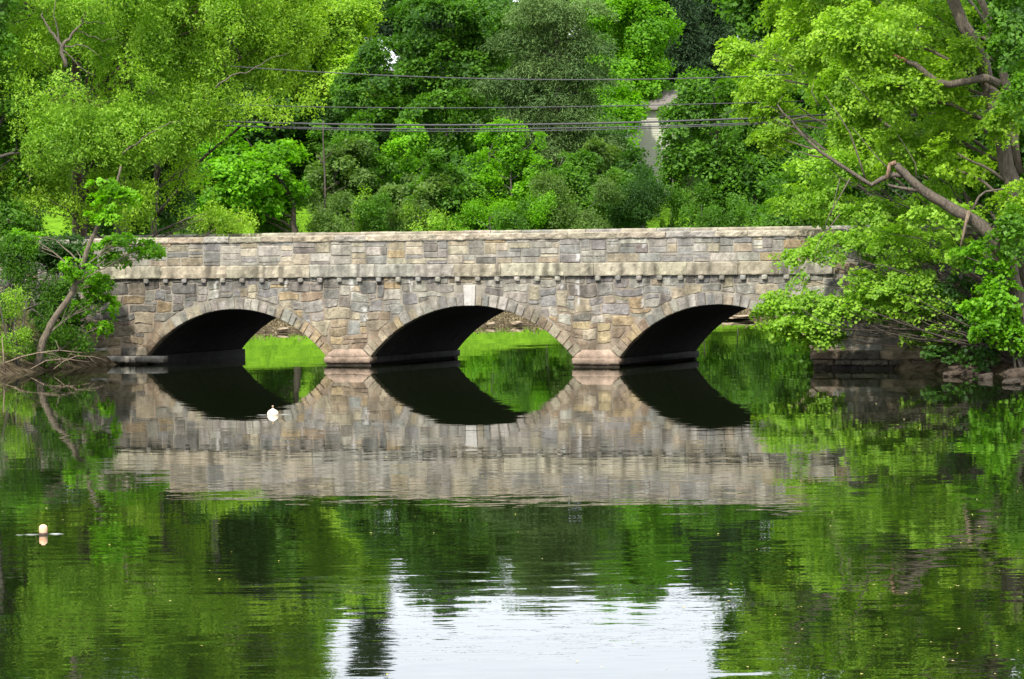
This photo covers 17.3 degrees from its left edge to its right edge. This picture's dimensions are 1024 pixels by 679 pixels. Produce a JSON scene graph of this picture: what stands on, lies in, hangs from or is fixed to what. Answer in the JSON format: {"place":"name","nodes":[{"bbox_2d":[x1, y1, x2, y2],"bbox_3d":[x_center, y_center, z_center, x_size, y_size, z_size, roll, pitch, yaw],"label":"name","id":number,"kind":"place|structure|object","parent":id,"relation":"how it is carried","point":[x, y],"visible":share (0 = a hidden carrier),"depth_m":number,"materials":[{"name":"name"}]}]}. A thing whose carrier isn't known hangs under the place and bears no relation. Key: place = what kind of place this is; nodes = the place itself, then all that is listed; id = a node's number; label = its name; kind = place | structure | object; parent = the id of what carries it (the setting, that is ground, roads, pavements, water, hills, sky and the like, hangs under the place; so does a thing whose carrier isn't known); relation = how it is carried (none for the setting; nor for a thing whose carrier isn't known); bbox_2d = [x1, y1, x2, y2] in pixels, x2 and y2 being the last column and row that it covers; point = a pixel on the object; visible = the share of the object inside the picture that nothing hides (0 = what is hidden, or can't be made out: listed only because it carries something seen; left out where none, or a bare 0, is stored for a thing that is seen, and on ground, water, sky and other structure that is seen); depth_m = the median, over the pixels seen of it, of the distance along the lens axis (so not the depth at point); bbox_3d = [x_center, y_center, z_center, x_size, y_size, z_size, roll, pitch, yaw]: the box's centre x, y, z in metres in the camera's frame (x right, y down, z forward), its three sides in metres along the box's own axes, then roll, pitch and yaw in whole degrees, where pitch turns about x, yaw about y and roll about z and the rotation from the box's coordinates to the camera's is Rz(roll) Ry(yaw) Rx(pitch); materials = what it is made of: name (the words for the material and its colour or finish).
{"place":"outdoors","nodes":[
{"label":"outdoors","id":0,"kind":"place"},
{"bbox_2d":[0,70,1019,375],"bbox_3d":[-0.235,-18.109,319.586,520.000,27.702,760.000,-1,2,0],"label":"ground","id":1,"kind":"structure","parent":0,"point":[56,226],"depth_m":113.53,"materials":[{"name":"plant"}]},
{"bbox_2d":[0,283,33,366],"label":"shrub","id":2,"kind":"object","parent":1,"relation":"on","point":[23,334],"visible":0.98,"depth_m":108.22,"materials":[{"name":"green plant"}]},
{"bbox_2d":[0,0,47,236],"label":"maple tree","id":3,"kind":"object","parent":1,"relation":"on","point":[22,221],"visible":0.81,"depth_m":117.02,"materials":[{"name":"green plant"}]},
{"bbox_2d":[2,342,81,363],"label":"driftwood","id":4,"kind":"object","parent":1,"relation":"on","point":[39,352],"visible":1,"depth_m":107.65,"materials":[{"name":"wood"}]},
{"bbox_2d":[0,221,97,368],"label":"shrub","id":5,"kind":"object","parent":1,"relation":"on","point":[15,263],"visible":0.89,"depth_m":109.65,"materials":[{"name":"green plant"}]},
{"bbox_2d":[3,229,101,353],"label":"shrub","id":6,"kind":"object","parent":1,"relation":"on","point":[72,247],"visible":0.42,"depth_m":111.81,"materials":[{"name":"green plant"}]},
{"bbox_2d":[0,0,121,236],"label":"woodland tree","id":7,"kind":"object","parent":1,"relation":"on","point":[6,210],"visible":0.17,"depth_m":147.99,"materials":[{"name":"green plant"}]},
{"bbox_2d":[5,166,166,366],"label":"sapling","id":8,"kind":"object","parent":1,"relation":"on","point":[114,192],"visible":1,"depth_m":109.67,"materials":[{"name":"green plant"}]},
{"bbox_2d":[0,146,259,237],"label":"bush","id":9,"kind":"object","parent":1,"relation":"on","point":[221,217],"visible":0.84,"depth_m":117.92,"materials":[{"name":"green plant"}]},
{"bbox_2d":[60,0,216,235],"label":"woodland tree","id":10,"kind":"object","parent":1,"relation":"on","point":[164,216],"visible":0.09,"depth_m":155.70,"materials":[{"name":"green plant"}]},
{"bbox_2d":[0,0,287,237],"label":"ash tree","id":11,"kind":"object","parent":1,"relation":"on","point":[81,130],"visible":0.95,"depth_m":116.99,"materials":[{"name":"green plant"}]},
{"bbox_2d":[172,175,241,233],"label":"bush","id":12,"kind":"object","parent":1,"relation":"on","point":[198,226],"visible":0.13,"depth_m":196.43,"materials":[{"name":"green plant"}]},
{"bbox_2d":[134,0,335,234],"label":"ash tree","id":13,"kind":"object","parent":1,"relation":"on","point":[283,26],"visible":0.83,"depth_m":118.28,"materials":[{"name":"green plant"}]},
{"bbox_2d":[181,110,1020,131],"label":"overhead wire","id":14,"kind":"object","parent":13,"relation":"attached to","point":[544,130],"visible":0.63,"depth_m":112.52,"materials":[{"name":"metal"}]},
{"bbox_2d":[181,3,299,175],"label":"woodland tree","id":15,"kind":"object","parent":1,"relation":"on","point":[267,133],"visible":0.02,"depth_m":220.47,"materials":[{"name":"green plant"}]},
{"bbox_2d":[181,117,313,232],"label":"maple tree","id":16,"kind":"object","parent":1,"relation":"on","point":[236,163],"visible":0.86,"depth_m":195.65,"materials":[{"name":"green plant"}]},
{"bbox_2d":[219,83,301,192],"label":"woodland tree","id":17,"kind":"object","parent":1,"relation":"on","point":[256,137],"visible":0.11,"depth_m":220.38,"materials":[{"name":"green plant"}]},
{"bbox_2d":[255,185,308,233],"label":"bush","id":18,"kind":"object","parent":1,"relation":"on","point":[266,227],"visible":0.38,"depth_m":197.97,"materials":[{"name":"green plant"}]},
{"bbox_2d":[285,98,345,186],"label":"woodland tree","id":19,"kind":"object","parent":1,"relation":"on","point":[314,147],"visible":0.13,"depth_m":223.87,"materials":[{"name":"green plant"}]},
{"bbox_2d":[262,0,375,97],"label":"woodland tree","id":20,"kind":"object","parent":1,"relation":"on","point":[313,65],"visible":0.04,"depth_m":246.90,"materials":[{"name":"green plant"}]},
{"bbox_2d":[316,120,333,211],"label":"dead tree","id":21,"kind":"object","parent":1,"relation":"on","point":[323,164],"visible":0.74,"depth_m":199.74,"materials":[{"name":"wood"}]},
{"bbox_2d":[299,183,358,232],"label":"bush","id":22,"kind":"object","parent":1,"relation":"on","point":[324,222],"visible":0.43,"depth_m":196.73,"materials":[{"name":"green plant"}]},
{"bbox_2d":[286,94,371,191],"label":"woodland tree","id":23,"kind":"object","parent":1,"relation":"on","point":[330,116],"visible":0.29,"depth_m":223.67,"materials":[{"name":"green plant"}]},
{"bbox_2d":[282,0,386,109],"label":"maple tree","id":24,"kind":"object","parent":1,"relation":"on","point":[350,20],"visible":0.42,"depth_m":226.16,"materials":[{"name":"green plant"}]},
{"bbox_2d":[303,135,376,231],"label":"young tree","id":25,"kind":"object","parent":1,"relation":"on","point":[315,176],"visible":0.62,"depth_m":205.52,"materials":[{"name":"green plant"}]},
{"bbox_2d":[306,117,399,226],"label":"young tree","id":26,"kind":"object","parent":1,"relation":"on","point":[379,163],"visible":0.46,"depth_m":207.26,"materials":[{"name":"green plant"}]},
{"bbox_2d":[332,183,382,231],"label":"bush","id":27,"kind":"object","parent":1,"relation":"on","point":[355,216],"visible":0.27,"depth_m":199.07,"materials":[{"name":"green plant"}]},
{"bbox_2d":[332,161,391,230],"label":"young tree","id":28,"kind":"object","parent":1,"relation":"on","point":[378,180],"visible":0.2,"depth_m":206.62,"materials":[{"name":"green plant"}]},
{"bbox_2d":[352,0,393,92],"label":"conifer tree","id":29,"kind":"object","parent":1,"relation":"on","point":[382,30],"visible":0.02,"depth_m":283.43,"materials":[{"name":"green plant"}]},
{"bbox_2d":[352,183,405,231],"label":"bush","id":30,"kind":"object","parent":1,"relation":"on","point":[375,221],"visible":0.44,"depth_m":198.59,"materials":[{"name":"green plant"}]},
{"bbox_2d":[347,172,424,229],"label":"young tree","id":31,"kind":"object","parent":1,"relation":"on","point":[399,192],"visible":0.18,"depth_m":204.20,"materials":[{"name":"green plant"}]},
{"bbox_2d":[372,0,422,87],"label":"woodland tree","id":32,"kind":"object","parent":1,"relation":"on","point":[389,4],"visible":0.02,"depth_m":302.15,"materials":[{"name":"green plant"}]},
{"bbox_2d":[380,119,429,184],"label":"young tree","id":33,"kind":"object","parent":1,"relation":"on","point":[405,160],"visible":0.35,"depth_m":208.91,"materials":[{"name":"green plant"}]},
{"bbox_2d":[374,126,439,183],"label":"woodland tree","id":34,"kind":"object","parent":1,"relation":"on","point":[383,137],"visible":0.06,"depth_m":223.88,"materials":[{"name":"green plant"}]},
{"bbox_2d":[379,194,443,231],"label":"bush","id":35,"kind":"object","parent":1,"relation":"on","point":[424,202],"visible":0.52,"depth_m":199.86,"materials":[{"name":"green plant"}]},
{"bbox_2d":[328,0,530,172],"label":"maple tree","id":36,"kind":"object","parent":1,"relation":"on","point":[472,15],"visible":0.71,"depth_m":217.03,"materials":[{"name":"green plant"}]},
{"bbox_2d":[395,200,463,231],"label":"bush","id":37,"kind":"object","parent":1,"relation":"on","point":[431,224],"visible":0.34,"depth_m":199.21,"materials":[{"name":"green plant"}]},
{"bbox_2d":[399,172,467,230],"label":"young tree","id":38,"kind":"object","parent":1,"relation":"on","point":[428,188],"visible":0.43,"depth_m":200.67,"materials":[{"name":"green plant"}]},
{"bbox_2d":[414,3,455,121],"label":"conifer tree","id":39,"kind":"object","parent":1,"relation":"on","point":[435,24],"visible":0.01,"depth_m":273.69,"materials":[{"name":"green plant"}]},
{"bbox_2d":[403,144,485,230],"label":"young tree","id":40,"kind":"object","parent":1,"relation":"on","point":[468,188],"visible":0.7,"depth_m":201.20,"materials":[{"name":"green plant"}]},
{"bbox_2d":[404,0,514,90],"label":"woodland tree","id":41,"kind":"object","parent":1,"relation":"on","point":[501,72],"visible":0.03,"depth_m":291.98,"materials":[{"name":"green plant"}]},
{"bbox_2d":[437,194,491,230],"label":"bush","id":42,"kind":"object","parent":1,"relation":"on","point":[472,209],"visible":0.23,"depth_m":199.92,"materials":[{"name":"green plant"}]},
{"bbox_2d":[457,189,515,230],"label":"bush","id":43,"kind":"object","parent":1,"relation":"on","point":[494,206],"visible":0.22,"depth_m":197.83,"materials":[{"name":"green plant"}]},
{"bbox_2d":[457,144,525,229],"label":"young tree","id":44,"kind":"object","parent":1,"relation":"on","point":[483,155],"visible":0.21,"depth_m":206.71,"materials":[{"name":"green plant"}]},
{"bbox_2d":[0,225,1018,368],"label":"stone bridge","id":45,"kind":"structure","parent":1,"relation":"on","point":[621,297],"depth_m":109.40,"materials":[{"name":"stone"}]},
{"bbox_2d":[467,116,552,229],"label":"young tree","id":46,"kind":"object","parent":1,"relation":"on","point":[520,162],"visible":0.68,"depth_m":203.85,"materials":[{"name":"green plant"}]},
{"bbox_2d":[492,0,531,117],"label":"woodland tree","id":47,"kind":"object","parent":1,"relation":"on","point":[507,2],"visible":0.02,"depth_m":309.46,"materials":[{"name":"green plant"}]},
{"bbox_2d":[261,308,765,332],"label":"scrub","id":48,"kind":"object","parent":1,"relation":"on","point":[277,325],"visible":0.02,"depth_m":157.34,"materials":[{"name":"plant"}]},
{"bbox_2d":[480,115,550,194],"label":"woodland tree","id":49,"kind":"object","parent":1,"relation":"on","point":[524,147],"visible":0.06,"depth_m":221.33,"materials":[{"name":"green plant"}]},
{"bbox_2d":[489,189,543,229],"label":"bush","id":50,"kind":"object","parent":1,"relation":"on","point":[511,220],"visible":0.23,"depth_m":196.22,"materials":[{"name":"green plant"}]},
{"bbox_2d":[175,212,861,233],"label":"grass","id":51,"kind":"structure","parent":1,"relation":"on","point":[312,218],"depth_m":211.02,"materials":[{"name":"plant"}]},
{"bbox_2d":[483,180,579,229],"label":"young tree","id":52,"kind":"object","parent":1,"relation":"on","point":[503,191],"visible":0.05,"depth_m":204.94,"materials":[{"name":"green plant"}]},
{"bbox_2d":[518,184,572,229],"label":"bush","id":53,"kind":"object","parent":1,"relation":"on","point":[538,216],"visible":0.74,"depth_m":195.79,"materials":[{"name":"green plant"}]},
{"bbox_2d":[499,0,594,114],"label":"woodland tree","id":54,"kind":"object","parent":1,"relation":"on","point":[552,89],"visible":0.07,"depth_m":298.26,"materials":[{"name":"green plant"}]},
{"bbox_2d":[465,0,634,171],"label":"pine tree","id":55,"kind":"object","parent":1,"relation":"on","point":[562,65],"visible":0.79,"depth_m":212.74,"materials":[{"name":"green plant"}]},
{"bbox_2d":[507,145,598,191],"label":"young tree","id":56,"kind":"object","parent":1,"relation":"on","point":[592,171],"visible":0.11,"depth_m":205.67,"materials":[{"name":"green plant"}]},
{"bbox_2d":[525,167,628,229],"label":"bush","id":57,"kind":"object","parent":1,"relation":"on","point":[565,217],"visible":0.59,"depth_m":196.10,"materials":[{"name":"green plant"}]},
{"bbox_2d":[546,128,631,182],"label":"woodland tree","id":58,"kind":"object","parent":1,"relation":"on","point":[614,133],"visible":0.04,"depth_m":221.98,"materials":[{"name":"green plant"}]},
{"bbox_2d":[547,148,635,227],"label":"young tree","id":59,"kind":"object","parent":1,"relation":"on","point":[574,176],"visible":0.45,"depth_m":202.28,"materials":[{"name":"green plant"}]},
{"bbox_2d":[568,10,637,85],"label":"woodland tree","id":60,"kind":"object","parent":1,"relation":"on","point":[590,44],"depth_m":310.02,"materials":[{"name":"green plant"}]},
{"bbox_2d":[578,134,629,175],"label":"young tree","id":61,"kind":"object","parent":1,"relation":"on","point":[595,144],"visible":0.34,"depth_m":207.69,"materials":[{"name":"green plant"}]},
{"bbox_2d":[584,178,634,228],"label":"bush","id":62,"kind":"object","parent":1,"relation":"on","point":[602,209],"visible":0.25,"depth_m":199.34,"materials":[{"name":"green plant"}]},
{"bbox_2d":[593,146,661,228],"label":"young tree","id":63,"kind":"object","parent":1,"relation":"on","point":[631,155],"visible":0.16,"depth_m":206.57,"materials":[{"name":"green plant"}]},
{"bbox_2d":[569,0,686,170],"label":"beech tree","id":64,"kind":"object","parent":1,"relation":"on","point":[640,49],"visible":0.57,"depth_m":235.57,"materials":[{"name":"green plant"}]},
{"bbox_2d":[597,161,671,228],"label":"shrub","id":65,"kind":"object","parent":1,"relation":"on","point":[638,209],"visible":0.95,"depth_m":198.16,"materials":[{"name":"green plant"}]},
{"bbox_2d":[601,90,677,194],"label":"path","id":66,"kind":"structure","parent":1,"relation":"on","point":[649,139],"depth_m":234.67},
{"bbox_2d":[636,0,677,89],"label":"woodland tree","id":67,"kind":"object","parent":1,"relation":"on","point":[667,16],"visible":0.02,"depth_m":314.24,"materials":[{"name":"green plant"}]},
{"bbox_2d":[654,177,715,227],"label":"bush","id":68,"kind":"object","parent":1,"relation":"on","point":[675,202],"visible":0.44,"depth_m":199.94,"materials":[{"name":"green plant"}]},
{"bbox_2d":[662,0,718,155],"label":"conifer tree","id":69,"kind":"object","parent":1,"relation":"on","point":[688,49],"visible":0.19,"depth_m":266.67,"materials":[{"name":"green plant"}]},
{"bbox_2d":[662,0,738,81],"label":"woodland tree","id":70,"kind":"object","parent":1,"relation":"on","point":[698,1],"visible":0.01,"depth_m":310.38,"materials":[{"name":"green plant"}]},
{"bbox_2d":[673,200,732,227],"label":"bush","id":71,"kind":"object","parent":1,"relation":"on","point":[709,217],"visible":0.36,"depth_m":196.99,"materials":[{"name":"green plant"}]},
{"bbox_2d":[690,0,739,88],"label":"conifer tree","id":72,"kind":"object","parent":1,"relation":"on","point":[714,33],"visible":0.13,"depth_m":280.54,"materials":[{"name":"green plant"}]},
{"bbox_2d":[651,66,804,226],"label":"maple tree","id":73,"kind":"object","parent":1,"relation":"on","point":[721,166],"visible":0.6,"depth_m":201.73,"materials":[{"name":"green plant"}]},
{"bbox_2d":[718,189,756,226],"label":"bush","id":74,"kind":"object","parent":1,"relation":"on","point":[735,206],"visible":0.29,"depth_m":197.93,"materials":[{"name":"green plant"}]},
{"bbox_2d":[718,2,763,78],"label":"conifer tree","id":75,"kind":"object","parent":1,"relation":"on","point":[735,30],"visible":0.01,"depth_m":271.03,"materials":[{"name":"green plant"}]},
{"bbox_2d":[728,315,754,318],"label":"bank rock","id":76,"kind":"object","parent":1,"relation":"on","point":[739,316],"visible":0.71,"depth_m":159.18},
{"bbox_2d":[742,198,774,226],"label":"bush","id":77,"kind":"object","parent":1,"relation":"on","point":[752,213],"visible":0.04,"depth_m":196.84,"materials":[{"name":"green plant"}]},
{"bbox_2d":[700,0,837,136],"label":"woodland tree","id":78,"kind":"object","parent":1,"relation":"on","point":[747,11],"visible":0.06,"depth_m":248.81,"materials":[{"name":"green plant"}]},
{"bbox_2d":[718,117,826,208],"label":"woodland tree","id":79,"kind":"object","parent":1,"relation":"on","point":[809,132],"visible":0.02,"depth_m":220.29,"materials":[{"name":"green plant"}]},
{"bbox_2d":[789,62,808,93],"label":"woodland tree","id":80,"kind":"object","parent":1,"relation":"on","point":[802,86],"depth_m":239.63,"materials":[{"name":"green plant"}]},
{"bbox_2d":[750,6,900,226],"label":"woodland tree","id":81,"kind":"object","parent":1,"relation":"on","point":[777,181],"visible":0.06,"depth_m":148.13,"materials":[{"name":"green plant"}]},
{"bbox_2d":[711,0,1023,288],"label":"maple tree","id":82,"kind":"object","parent":1,"relation":"on","point":[878,35],"visible":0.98,"depth_m":98.75,"materials":[{"name":"green plant"}]},
{"bbox_2d":[50,94,981,107],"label":"overhead wire","id":83,"kind":"object","parent":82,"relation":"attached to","point":[513,107],"visible":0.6,"depth_m":113.08,"materials":[{"name":"metal"}]},
{"bbox_2d":[748,77,1023,365],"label":"maple tree","id":84,"kind":"object","parent":1,"relation":"on","point":[885,296],"visible":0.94,"depth_m":100.20,"materials":[{"name":"green plant"}]},
{"bbox_2d":[845,0,992,224],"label":"woodland tree","id":85,"kind":"object","parent":1,"relation":"on","point":[893,193],"visible":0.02,"depth_m":141.61,"materials":[{"name":"green plant"}]},
{"bbox_2d":[920,273,1014,372],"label":"shrub","id":86,"kind":"object","parent":1,"relation":"on","point":[936,352],"visible":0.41,"depth_m":98.43,"materials":[{"name":"green plant"}]},
{"bbox_2d":[948,364,986,373],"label":"shore rock","id":87,"kind":"object","parent":1,"relation":"on","point":[965,370],"visible":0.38,"depth_m":98.33,"materials":[{"name":"stone"}]},
{"bbox_2d":[916,0,1023,223],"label":"woodland tree","id":88,"kind":"object","parent":1,"relation":"on","point":[981,136],"visible":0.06,"depth_m":138.65,"materials":[{"name":"green plant"}]},
{"bbox_2d":[930,0,1023,265],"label":"maple tree","id":89,"kind":"object","parent":1,"relation":"on","point":[1006,39],"visible":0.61,"depth_m":95.87,"materials":[{"name":"green plant"}]},
{"bbox_2d":[948,237,1023,367],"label":"shrub","id":90,"kind":"object","parent":1,"relation":"on","point":[995,296],"visible":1,"depth_m":96.78,"materials":[{"name":"green plant"}]},
{"bbox_2d":[1003,367,1023,376],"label":"shore rock","id":91,"kind":"object","parent":1,"relation":"on","point":[1015,372],"visible":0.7,"depth_m":96.00,"materials":[{"name":"stone"}]},
{"bbox_2d":[0,319,1023,678],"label":"water","id":92,"kind":"structure","parent":0,"point":[372,521],"depth_m":50.72,"materials":[{"name":"green liquid"}]},
{"bbox_2d":[24,524,57,534],"bbox_3d":[-6.858,2.779,48.911,0.693,0.188,0.154,-1,2,-16],"label":"buoy","id":93,"kind":"object","parent":92,"relation":"on","point":[42,529],"visible":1,"depth_m":48.87,"materials":[{"name":"plastic"}]},
{"bbox_2d":[31,347,87,369],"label":"driftwood","id":94,"kind":"object","parent":92,"relation":"on","point":[57,359],"visible":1,"depth_m":107.66,"materials":[{"name":"wood"}]},
{"bbox_2d":[47,350,108,368],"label":"driftwood","id":95,"kind":"object","parent":92,"relation":"on","point":[62,361],"visible":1,"depth_m":107.66,"materials":[{"name":"wood"}]},
{"bbox_2d":[267,405,284,414],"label":"buoy","id":96,"kind":"object","parent":92,"relation":"on","point":[272,411],"visible":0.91,"depth_m":80.72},
{"bbox_2d":[943,370,962,376],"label":"shore rock","id":97,"kind":"object","parent":92,"relation":"on","point":[954,373],"visible":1,"depth_m":96.61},
{"bbox_2d":[978,372,992,379],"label":"shore rock","id":98,"kind":"object","parent":92,"relation":"in","point":[986,376],"visible":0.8,"depth_m":94.44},
{"bbox_2d":[1002,378,1020,384],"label":"shore rock","id":99,"kind":"object","parent":92,"relation":"on","point":[1016,381],"visible":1,"depth_m":91.19,"materials":[{"name":"stone"}]},
{"bbox_2d":[13,46,1014,79],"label":"overhead wire","id":100,"kind":"object","parent":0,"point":[489,78],"visible":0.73,"depth_m":113.28,"materials":[{"name":"metal"}]},
{"bbox_2d":[68,106,979,125],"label":"overhead wire","id":101,"kind":"object","parent":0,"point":[520,124],"visible":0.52,"depth_m":112.97,"materials":[{"name":"metal"}]},
{"bbox_2d":[379,0,757,67],"label":"sky","id":102,"kind":"structure","parent":0,"point":[393,61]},
{"bbox_2d":[199,109,987,129],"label":"overhead wire","id":103,"kind":"object","parent":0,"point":[525,128],"visible":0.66,"depth_m":113.00,"materials":[{"name":"metal"}]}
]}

